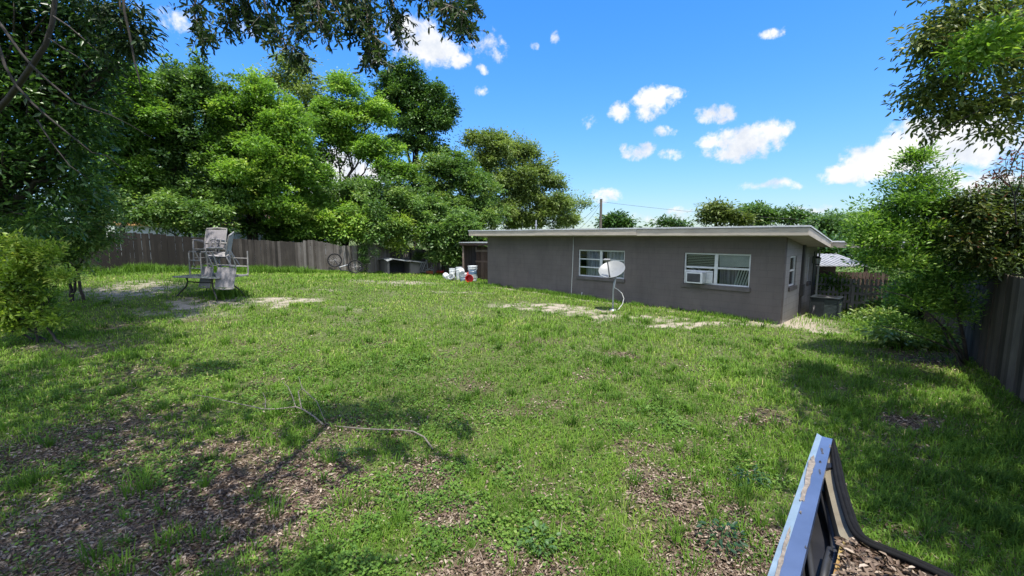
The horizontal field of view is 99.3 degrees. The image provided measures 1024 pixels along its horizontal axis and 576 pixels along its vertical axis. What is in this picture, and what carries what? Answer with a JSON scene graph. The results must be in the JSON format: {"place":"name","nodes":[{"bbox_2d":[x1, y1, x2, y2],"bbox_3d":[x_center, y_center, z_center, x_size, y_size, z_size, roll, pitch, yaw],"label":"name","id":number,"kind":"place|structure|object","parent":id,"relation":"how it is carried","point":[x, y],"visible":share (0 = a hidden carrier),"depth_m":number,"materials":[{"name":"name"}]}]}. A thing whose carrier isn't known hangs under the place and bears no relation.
{"place":"outdoors","nodes":[
{"label":"outdoors","id":0,"kind":"place"},
{"bbox_2d":[459,242,487,278],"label":"wooden shed","id":1,"kind":"structure","parent":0,"point":[473,253],"depth_m":24.90,"materials":[{"name":"wood"}]},
{"bbox_2d":[475,247,487,278],"bbox_3d":[-1.420,-1.419,24.764,1.420,1.870,0.050,2,7,20],"label":"door","id":2,"kind":"structure","parent":1,"relation":"in","point":[481,262],"depth_m":24.87,"materials":[{"name":"brown wood"}]},
{"bbox_2d":[0,240,1023,575],"bbox_3d":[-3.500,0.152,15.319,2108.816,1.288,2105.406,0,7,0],"label":"ground","id":3,"kind":"structure","parent":0,"point":[364,398],"depth_m":6.37,"materials":[{"name":"green plant"}]},
{"bbox_2d":[0,227,99,345],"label":"lime shrub","id":4,"kind":"object","parent":3,"relation":"on","point":[23,272],"visible":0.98,"depth_m":9.17,"materials":[{"name":"green plant"}]},
{"bbox_2d":[0,176,136,301],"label":"leafy shrub","id":5,"kind":"object","parent":3,"relation":"on","point":[97,241],"visible":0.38,"depth_m":12.39,"materials":[{"name":"green plant"}]},
{"bbox_2d":[0,0,179,243],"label":"oak tree","id":6,"kind":"object","parent":3,"relation":"on","point":[39,103],"visible":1,"depth_m":9.43,"materials":[{"name":"green plant"}]},
{"bbox_2d":[60,63,180,261],"bbox_3d":[-19.258,-5.974,21.324,5.104,10.175,4.309,-6,9,-40],"label":"broadleaf tree","id":7,"kind":"object","parent":3,"relation":"on","point":[151,120],"visible":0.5,"depth_m":20.99,"materials":[{"name":"green plant"}]},
{"bbox_2d":[99,177,242,237],"bbox_3d":[-16.712,-3.119,21.711,6.453,4.687,3.710,0,7,0],"label":"bush","id":8,"kind":"object","parent":3,"relation":"on","point":[189,216],"visible":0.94,"depth_m":21.08,"materials":[{"name":"green plant"}]},
{"bbox_2d":[95,47,268,252],"bbox_3d":[-18.210,-6.708,23.643,9.071,11.540,6.709,-2,7,-19],"label":"broadleaf tree","id":9,"kind":"object","parent":3,"relation":"on","point":[188,85],"visible":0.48,"depth_m":22.72,"materials":[{"name":"green plant"}]},
{"bbox_2d":[172,274,244,300],"bbox_3d":[-9.699,-0.048,13.977,1.892,0.710,1.140,2,7,17],"label":"patio table","id":10,"kind":"object","parent":3,"relation":"on","point":[212,278],"visible":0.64,"depth_m":13.59,"materials":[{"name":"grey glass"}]},
{"bbox_2d":[188,238,221,275],"bbox_3d":[-9.853,-1.007,14.017,0.686,1.180,0.752,3,7,26],"label":"patio chair","id":11,"kind":"object","parent":10,"relation":"on","point":[211,241],"visible":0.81,"depth_m":14.03,"materials":[{"name":"metal"}]},
{"bbox_2d":[192,227,228,265],"bbox_3d":[-9.852,-1.371,14.244,0.746,1.282,0.818,-1,3,-6],"label":"patio chair","id":12,"kind":"object","parent":11,"relation":"on","point":[214,234],"visible":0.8,"depth_m":14.48,"materials":[{"name":"metal"}]},
{"bbox_2d":[194,251,230,288],"bbox_3d":[-9.546,-0.606,13.909,0.686,1.180,0.752,4,8,28],"label":"patio chair","id":13,"kind":"object","parent":10,"relation":"on","point":[206,271],"visible":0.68,"depth_m":13.68,"materials":[{"name":"metal"}]},
{"bbox_2d":[205,231,239,267],"bbox_3d":[-9.300,-1.195,13.940,0.752,1.180,0.686,-2,20,-18],"label":"patio chair","id":14,"kind":"object","parent":13,"relation":"on","point":[228,244],"visible":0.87,"depth_m":13.80,"materials":[{"name":"metal"}]},
{"bbox_2d":[211,250,248,289],"bbox_3d":[-8.768,-0.565,13.557,0.686,1.180,0.752,2,7,5],"label":"patio chair","id":15,"kind":"object","parent":10,"relation":"on","point":[226,281],"visible":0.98,"depth_m":13.33,"materials":[{"name":"metal"}]},
{"bbox_2d":[114,214,326,259],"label":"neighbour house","id":16,"kind":"structure","parent":3,"relation":"on","point":[146,230],"depth_m":30.85,"materials":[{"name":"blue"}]},
{"bbox_2d":[1,232,440,272],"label":"wooden fence","id":17,"kind":"object","parent":3,"relation":"on","point":[290,253],"visible":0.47,"depth_m":22.11,"materials":[{"name":"wood"}]},
{"bbox_2d":[108,90,348,238],"bbox_3d":[-20.148,-7.763,30.489,18.994,12.431,8.790,0,7,0],"label":"broadleaf tree","id":18,"kind":"object","parent":3,"relation":"on","point":[330,161],"visible":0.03,"depth_m":29.75,"materials":[{"name":"green plant"}]},
{"bbox_2d":[197,377,325,424],"bbox_3d":[-3.582,1.618,6.656,2.642,0.271,0.848,3,7,23],"label":"fallen branch","id":19,"kind":"object","parent":3,"relation":"on","point":[309,413],"visible":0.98,"depth_m":6.25,"materials":[{"name":"wood"}]},
{"bbox_2d":[185,64,341,252],"bbox_3d":[-14.061,-6.702,24.522,8.027,11.636,6.824,0,7,0],"label":"broadleaf tree","id":20,"kind":"object","parent":3,"relation":"on","point":[273,159],"visible":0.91,"depth_m":23.67,"materials":[{"name":"green plant"}]},
{"bbox_2d":[248,49,340,122],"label":"broadleaf tree","id":21,"kind":"object","parent":3,"relation":"on","point":[306,91],"visible":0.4,"depth_m":32.64,"materials":[{"name":"green plant"}]},
{"bbox_2d":[232,191,414,247],"bbox_3d":[-11.440,-3.376,26.603,11.130,4.922,4.096,0,7,0],"label":"bush","id":22,"kind":"object","parent":3,"relation":"on","point":[272,232],"visible":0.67,"depth_m":25.87,"materials":[{"name":"green plant"}]},
{"bbox_2d":[168,0,488,85],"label":"overhanging oak","id":23,"kind":"object","parent":3,"relation":"on","point":[459,14],"visible":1,"depth_m":3.46,"materials":[{"name":"green plant"}]},
{"bbox_2d":[276,196,381,247],"bbox_3d":[-10.805,-3.188,26.347,6.751,4.728,4.141,0,7,0],"label":"bush","id":24,"kind":"object","parent":3,"relation":"on","point":[336,226],"visible":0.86,"depth_m":25.55,"materials":[{"name":"green plant"}]},
{"bbox_2d":[327,253,361,273],"bbox_3d":[-9.608,-1.410,25.010,1.876,1.188,0.672,-2,7,-20],"label":"bicycle","id":25,"kind":"object","parent":3,"relation":"on","point":[348,264],"visible":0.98,"depth_m":24.99,"materials":[{"name":"black metal"}]},
{"bbox_2d":[335,441,362,460],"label":"weed plant","id":26,"kind":"object","parent":3,"relation":"on","point":[347,451],"visible":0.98,"depth_m":5.04,"materials":[{"name":"green plant"}]},
{"bbox_2d":[305,68,425,245],"bbox_3d":[-10.249,-7.861,30.426,8.051,13.966,5.585,0,7,0],"label":"broadleaf tree","id":27,"kind":"object","parent":3,"relation":"on","point":[336,130],"visible":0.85,"depth_m":29.20,"materials":[{"name":"green plant"}]},
{"bbox_2d":[356,243,380,271],"bbox_3d":[-8.547,-1.543,25.897,1.597,2.400,1.177,2,7,16],"label":"vine mass","id":28,"kind":"object","parent":3,"relation":"on","point":[362,251],"visible":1,"depth_m":25.77,"materials":[{"name":"green plant"}]},
{"bbox_2d":[337,426,433,449],"bbox_3d":[-1.600,1.871,5.604,1.465,0.096,0.222,3,7,20],"label":"fallen stick","id":29,"kind":"object","parent":3,"relation":"on","point":[430,445],"visible":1,"depth_m":5.61,"materials":[{"name":"grey wood"}]},
{"bbox_2d":[310,169,483,245],"bbox_3d":[-8.152,-4.360,28.559,12.620,7.003,5.734,0,7,0],"label":"broadleaf tree","id":30,"kind":"object","parent":3,"relation":"on","point":[429,207],"visible":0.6,"depth_m":27.56,"materials":[{"name":"green plant"}]},
{"bbox_2d":[378,209,416,258],"bbox_3d":[-7.109,-2.702,27.138,2.899,4.404,2.743,0,7,0],"label":"vine mass","id":31,"kind":"object","parent":3,"relation":"on","point":[397,244],"visible":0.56,"depth_m":26.76,"materials":[{"name":"green plant"}]},
{"bbox_2d":[378,258,422,273],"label":"dog house","id":32,"kind":"structure","parent":3,"relation":"on","point":[398,266],"depth_m":27.38,"materials":[{"name":"grey wood"}]},
{"bbox_2d":[366,53,463,246],"bbox_3d":[-8.552,-11.079,39.201,8.875,18.300,5.990,0,7,0],"label":"oak tree","id":33,"kind":"object","parent":3,"relation":"on","point":[425,106],"visible":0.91,"depth_m":37.53,"materials":[{"name":"green plant"}]},
{"bbox_2d":[411,249,424,260],"bbox_3d":[-6.159,-1.623,28.647,1.078,1.900,1.196,5,8,36],"label":"vine mass","id":34,"kind":"object","parent":3,"relation":"on","point":[419,255],"visible":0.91,"depth_m":28.50,"materials":[{"name":"green plant"}]},
{"bbox_2d":[420,260,428,272],"bbox_3d":[-6.155,-1.365,28.772,1.380,0.910,0.140,-6,-6,-40],"label":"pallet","id":35,"kind":"object","parent":3,"relation":"on","point":[426,262],"visible":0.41,"depth_m":28.98,"materials":[{"name":"grey wood"}]},
{"bbox_2d":[424,265,433,273],"bbox_3d":[-5.600,-1.224,29.179,0.575,0.622,0.498,-3,7,-23],"label":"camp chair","id":36,"kind":"object","parent":3,"relation":"on","point":[429,272],"visible":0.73,"depth_m":29.00,"materials":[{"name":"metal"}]},
{"bbox_2d":[443,273,448,279],"bbox_3d":[-3.448,-0.618,22.944,0.324,0.330,0.370,-4,20,-28],"label":"bucket","id":37,"kind":"object","parent":3,"relation":"on","point":[445,275],"visible":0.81,"depth_m":22.83,"materials":[{"name":"white plastic"}]},
{"bbox_2d":[383,145,513,242],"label":"broadleaf tree","id":38,"kind":"object","parent":3,"relation":"on","point":[457,172],"visible":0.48,"depth_m":30.87,"materials":[{"name":"green plant"}]},
{"bbox_2d":[409,210,487,269],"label":"tree","id":39,"kind":"object","parent":3,"relation":"on","point":[441,243],"visible":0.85,"depth_m":26.82,"materials":[{"name":"green plant"}]},
{"bbox_2d":[449,268,454,275],"bbox_3d":[-3.171,-0.729,23.119,0.344,0.620,0.351,0,7,0],"label":"bucket","id":40,"kind":"object","parent":3,"relation":"on","point":[452,270],"visible":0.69,"depth_m":22.99,"materials":[{"name":"white plastic"}]},
{"bbox_2d":[441,260,462,272],"bbox_3d":[0.960,-1.702,28.970,12.336,1.900,0.171,2,7,15],"label":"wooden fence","id":41,"kind":"object","parent":3,"relation":"on","point":[444,269],"visible":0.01,"depth_m":30.45,"materials":[{"name":"wood"}]},
{"bbox_2d":[448,273,455,280],"bbox_3d":[-3.077,-0.540,22.276,0.324,0.330,0.370,24,-12,19],"label":"bucket","id":42,"kind":"object","parent":3,"relation":"on","point":[451,276],"visible":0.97,"depth_m":22.25,"materials":[{"name":"white plastic"}]},
{"bbox_2d":[456,267,461,280],"bbox_3d":[-2.809,-0.749,23.066,0.355,0.720,0.362,0,7,0],"label":"bucket","id":43,"kind":"object","parent":3,"relation":"on","point":[457,274],"visible":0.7,"depth_m":22.93,"materials":[{"name":"white plastic"}]},
{"bbox_2d":[459,268,464,274],"bbox_3d":[-2.631,-0.850,22.813,0.324,0.330,0.340,-2,25,-14],"label":"bucket","id":44,"kind":"object","parent":3,"relation":"on","point":[461,271],"visible":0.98,"depth_m":22.70,"materials":[{"name":"white plastic"}]},
{"bbox_2d":[460,275,466,281],"bbox_3d":[-2.501,-0.496,22.341,0.366,0.340,0.372,0,7,0],"label":"bucket","id":45,"kind":"object","parent":3,"relation":"on","point":[462,277],"visible":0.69,"depth_m":22.20,"materials":[{"name":"plastic"}]},
{"bbox_2d":[465,275,473,281],"bbox_3d":[-2.143,-0.473,22.048,0.407,0.415,0.300,1,0,6],"label":"bucket","id":46,"kind":"object","parent":3,"relation":"on","point":[470,278],"visible":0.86,"depth_m":22.17,"materials":[{"name":"red plastic"}]},
{"bbox_2d":[454,123,542,229],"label":"broadleaf tree","id":47,"kind":"object","parent":3,"relation":"on","point":[494,144],"visible":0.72,"depth_m":39.01,"materials":[{"name":"green plant"}]},
{"bbox_2d":[0,293,1023,575],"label":"leaf litter","id":48,"kind":"object","parent":3,"relation":"on","point":[186,549],"visible":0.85,"depth_m":4.14,"materials":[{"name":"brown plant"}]},
{"bbox_2d":[0,272,1023,575],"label":"ground cover","id":49,"kind":"object","parent":3,"relation":"on","point":[368,562],"visible":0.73,"depth_m":4.73,"materials":[{"name":"green plant"}]},
{"bbox_2d":[516,519,560,557],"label":"weed plant","id":50,"kind":"object","parent":3,"relation":"on","point":[542,526],"visible":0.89,"depth_m":3.56,"materials":[{"name":"green plant"}]},
{"bbox_2d":[500,128,584,229],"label":"broadleaf tree","id":51,"kind":"object","parent":3,"relation":"on","point":[544,208],"visible":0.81,"depth_m":40.34,"materials":[{"name":"green plant"}]},
{"bbox_2d":[569,189,600,228],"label":"broadleaf tree","id":52,"kind":"object","parent":3,"relation":"on","point":[583,202],"visible":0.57,"depth_m":43.10,"materials":[{"name":"green plant"}]},
{"bbox_2d":[599,199,601,227],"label":"utility pole","id":53,"kind":"object","parent":3,"relation":"on","point":[600,220],"visible":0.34,"depth_m":54.19,"materials":[{"name":"brown wood"}]},
{"bbox_2d":[607,202,803,219],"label":"utility wire","id":54,"kind":"object","parent":53,"relation":"attached to","point":[690,211],"visible":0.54,"depth_m":52.28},
{"bbox_2d":[599,259,624,310],"bbox_3d":[3.105,-0.053,13.503,0.817,1.738,0.704,0,7,0],"label":"satellite dish","id":55,"kind":"object","parent":3,"relation":"on","point":[609,269],"visible":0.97,"depth_m":13.53,"materials":[{"name":"metal"}]},
{"bbox_2d":[588,208,643,227],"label":"tree","id":56,"kind":"object","parent":3,"relation":"on","point":[617,219],"visible":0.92,"depth_m":60.45,"materials":[{"name":"green plant"}]},
{"bbox_2d":[643,213,694,226],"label":"tree","id":57,"kind":"object","parent":3,"relation":"on","point":[670,222],"visible":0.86,"depth_m":58.81,"materials":[{"name":"green plant"}]},
{"bbox_2d":[468,220,916,323],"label":"house","id":58,"kind":"structure","parent":3,"relation":"on","point":[765,273],"depth_m":14.26,"materials":[{"name":"grey paint"}]},
{"bbox_2d":[576,250,624,282],"bbox_3d":[3.349,-0.873,16.206,2.100,1.175,0.352,7,9,44],"label":"window","id":59,"kind":"structure","parent":58,"relation":"in","point":[594,258],"depth_m":16.42,"materials":[{"name":"white glass"}]},
{"bbox_2d":[685,270,712,283],"bbox_3d":[5.750,-0.350,13.531,0.850,0.385,0.352,7,9,44],"label":"window air conditioner","id":60,"kind":"object","parent":58,"relation":"attached to","point":[698,276],"depth_m":13.41,"materials":[{"name":"white metal"}]},
{"bbox_2d":[680,253,750,291],"bbox_3d":[6.278,-0.514,13.354,2.040,1.092,0.351,7,9,44],"label":"window","id":61,"kind":"structure","parent":58,"relation":"in","point":[729,264],"depth_m":13.21,"materials":[{"name":"white metal"}]},
{"bbox_2d":[788,256,796,291],"bbox_3d":[8.216,-0.435,12.770,0.160,0.992,0.900,7,9,44],"label":"window","id":62,"kind":"structure","parent":58,"relation":"in","point":[792,263],"depth_m":12.93,"materials":[{"name":"white metal"}]},
{"bbox_2d":[806,257,810,285],"bbox_3d":[9.750,-0.554,14.329,0.160,0.922,0.500,7,9,44],"label":"window","id":63,"kind":"structure","parent":58,"relation":"in","point":[808,282],"depth_m":14.42,"materials":[{"name":"white metal"}]},
{"bbox_2d":[810,251,817,295],"bbox_3d":[10.168,-0.206,14.719,0.048,2.050,0.980,7,9,44],"label":"door","id":64,"kind":"structure","parent":58,"relation":"in","point":[815,252],"depth_m":14.81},
{"bbox_2d":[696,518,748,553],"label":"weed plant","id":65,"kind":"object","parent":3,"relation":"on","point":[732,527],"visible":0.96,"depth_m":3.61,"materials":[{"name":"green plant"}]},
{"bbox_2d":[683,195,762,226],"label":"tree","id":66,"kind":"object","parent":3,"relation":"on","point":[716,213],"visible":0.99,"depth_m":50.72,"materials":[{"name":"green plant"}]},
{"bbox_2d":[728,464,770,487],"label":"weed plant","id":67,"kind":"object","parent":3,"relation":"on","point":[759,479],"visible":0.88,"depth_m":4.49,"materials":[{"name":"green plant"}]},
{"bbox_2d":[736,199,795,225],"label":"tree","id":68,"kind":"object","parent":3,"relation":"on","point":[762,210],"visible":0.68,"depth_m":52.43,"materials":[{"name":"green plant"}]},
{"bbox_2d":[778,203,817,224],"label":"tree","id":69,"kind":"object","parent":3,"relation":"on","point":[792,219],"visible":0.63,"depth_m":52.82,"materials":[{"name":"green plant"}]},
{"bbox_2d":[808,294,843,319],"bbox_3d":[9.683,0.628,13.407,0.791,0.758,0.791,7,9,44],"label":"air conditioning condenser","id":70,"kind":"object","parent":3,"relation":"on","point":[828,305],"visible":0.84,"depth_m":13.17,"materials":[{"name":"metal"}]},
{"bbox_2d":[796,211,856,240],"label":"tree","id":71,"kind":"object","parent":3,"relation":"on","point":[826,223],"visible":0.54,"depth_m":46.53,"materials":[{"name":"green plant"}]},
{"bbox_2d":[816,254,867,298],"bbox_3d":[12.534,-0.502,18.795,3.960,1.879,2.400,1,7,9],"label":"lean to","id":72,"kind":"object","parent":3,"relation":"on","point":[828,262],"visible":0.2,"depth_m":18.44,"materials":[{"name":"metal"}]},
{"bbox_2d":[815,224,871,271],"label":"tree","id":73,"kind":"object","parent":3,"relation":"on","point":[833,250],"visible":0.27,"depth_m":28.83,"materials":[{"name":"green plant"}]},
{"bbox_2d":[817,206,869,225],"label":"tree","id":74,"kind":"object","parent":3,"relation":"on","point":[837,212],"visible":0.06,"depth_m":48.69,"materials":[{"name":"green plant"}]},
{"bbox_2d":[814,267,878,309],"bbox_3d":[11.844,0.128,15.555,2.649,1.721,1.932,0,7,0],"label":"undergrowth bush","id":75,"kind":"object","parent":3,"relation":"on","point":[823,287],"visible":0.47,"depth_m":15.26,"materials":[{"name":"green plant"}]},
{"bbox_2d":[814,271,888,301],"bbox_3d":[12.463,-0.036,17.385,4.464,1.321,0.171,1,7,10],"label":"picket fence","id":76,"kind":"object","parent":3,"relation":"on","point":[864,275],"visible":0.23,"depth_m":17.02,"materials":[{"name":"brown wood"}]},
{"bbox_2d":[768,433,954,575],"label":"vehicle body","id":77,"kind":"object","parent":3,"relation":"on","point":[821,515],"visible":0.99,"depth_m":1.67,"materials":[{"name":"blue paint"}]},
{"bbox_2d":[832,536,936,575],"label":"trapped leaves","id":78,"kind":"object","parent":77,"relation":"on","point":[858,558],"visible":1,"depth_m":1.45,"materials":[{"name":"brown plant"}]},
{"bbox_2d":[815,277,909,310],"bbox_3d":[11.710,0.281,14.964,3.128,1.242,0.170,4,8,28],"label":"picket fence","id":79,"kind":"object","parent":3,"relation":"on","point":[850,301],"visible":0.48,"depth_m":14.91,"materials":[{"name":"brown wood"}]},
{"bbox_2d":[832,299,907,322],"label":"undergrowth bush","id":80,"kind":"object","parent":3,"relation":"on","point":[859,316],"visible":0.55,"depth_m":12.72,"materials":[{"name":"green plant"}]},
{"bbox_2d":[845,282,922,320],"bbox_3d":[11.752,0.430,13.379,2.924,1.531,1.890,0,7,0],"label":"undergrowth bush","id":81,"kind":"object","parent":3,"relation":"on","point":[879,303],"visible":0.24,"depth_m":13.21,"materials":[{"name":"green plant"}]},
{"bbox_2d":[836,230,960,285],"bbox_3d":[16.835,-1.085,19.597,5.253,3.893,7.031,3,7,21],"label":"undergrowth bush","id":82,"kind":"object","parent":3,"relation":"on","point":[853,270],"visible":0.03,"depth_m":21.25,"materials":[{"name":"green plant"}]},
{"bbox_2d":[847,315,962,352],"bbox_3d":[8.951,1.112,9.814,2.707,1.037,1.448,0,7,0],"label":"undergrowth bush","id":83,"kind":"object","parent":3,"relation":"on","point":[889,338],"visible":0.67,"depth_m":9.60,"materials":[{"name":"green plant"}]},
{"bbox_2d":[831,139,999,366],"bbox_3d":[7.923,-0.612,8.538,3.105,4.526,1.872,0,7,0],"label":"tree","id":84,"kind":"object","parent":3,"relation":"on","point":[894,231],"visible":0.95,"depth_m":8.31,"materials":[{"name":"green plant"}]},
{"bbox_2d":[874,0,1023,175],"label":"overhanging tree","id":85,"kind":"object","parent":3,"relation":"on","point":[957,41],"visible":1,"depth_m":5.39,"materials":[{"name":"green plant"}]},
{"bbox_2d":[912,175,1023,296],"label":"hedge shrub","id":86,"kind":"object","parent":3,"relation":"on","point":[998,247],"visible":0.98,"depth_m":7.66,"materials":[{"name":"green plant"}]},
{"bbox_2d":[916,262,1023,403],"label":"wooden fence","id":87,"kind":"object","parent":3,"relation":"on","point":[995,345],"visible":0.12,"depth_m":7.60,"materials":[{"name":"grey wood"}]},
{"bbox_2d":[967,150,1023,223],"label":"tree","id":88,"kind":"object","parent":3,"relation":"on","point":[999,176],"visible":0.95,"depth_m":6.85,"materials":[{"name":"green plant"}]},
{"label":"bucket","id":89,"kind":"object","parent":3,"relation":"on","visible":0},
{"bbox_2d":[468,266,476,275],"bbox_3d":[-2.068,-0.895,22.850,0.512,0.538,0.518,0,7,0],"label":"bucket","id":90,"kind":"object","parent":89,"relation":"on","point":[472,270],"visible":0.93,"depth_m":22.66,"materials":[{"name":"white plastic"}]},
{"bbox_2d":[4,0,1023,231],"label":"sky","id":91,"kind":"structure","parent":0,"point":[674,105],"materials":[{"name":"blue"}]}
]}

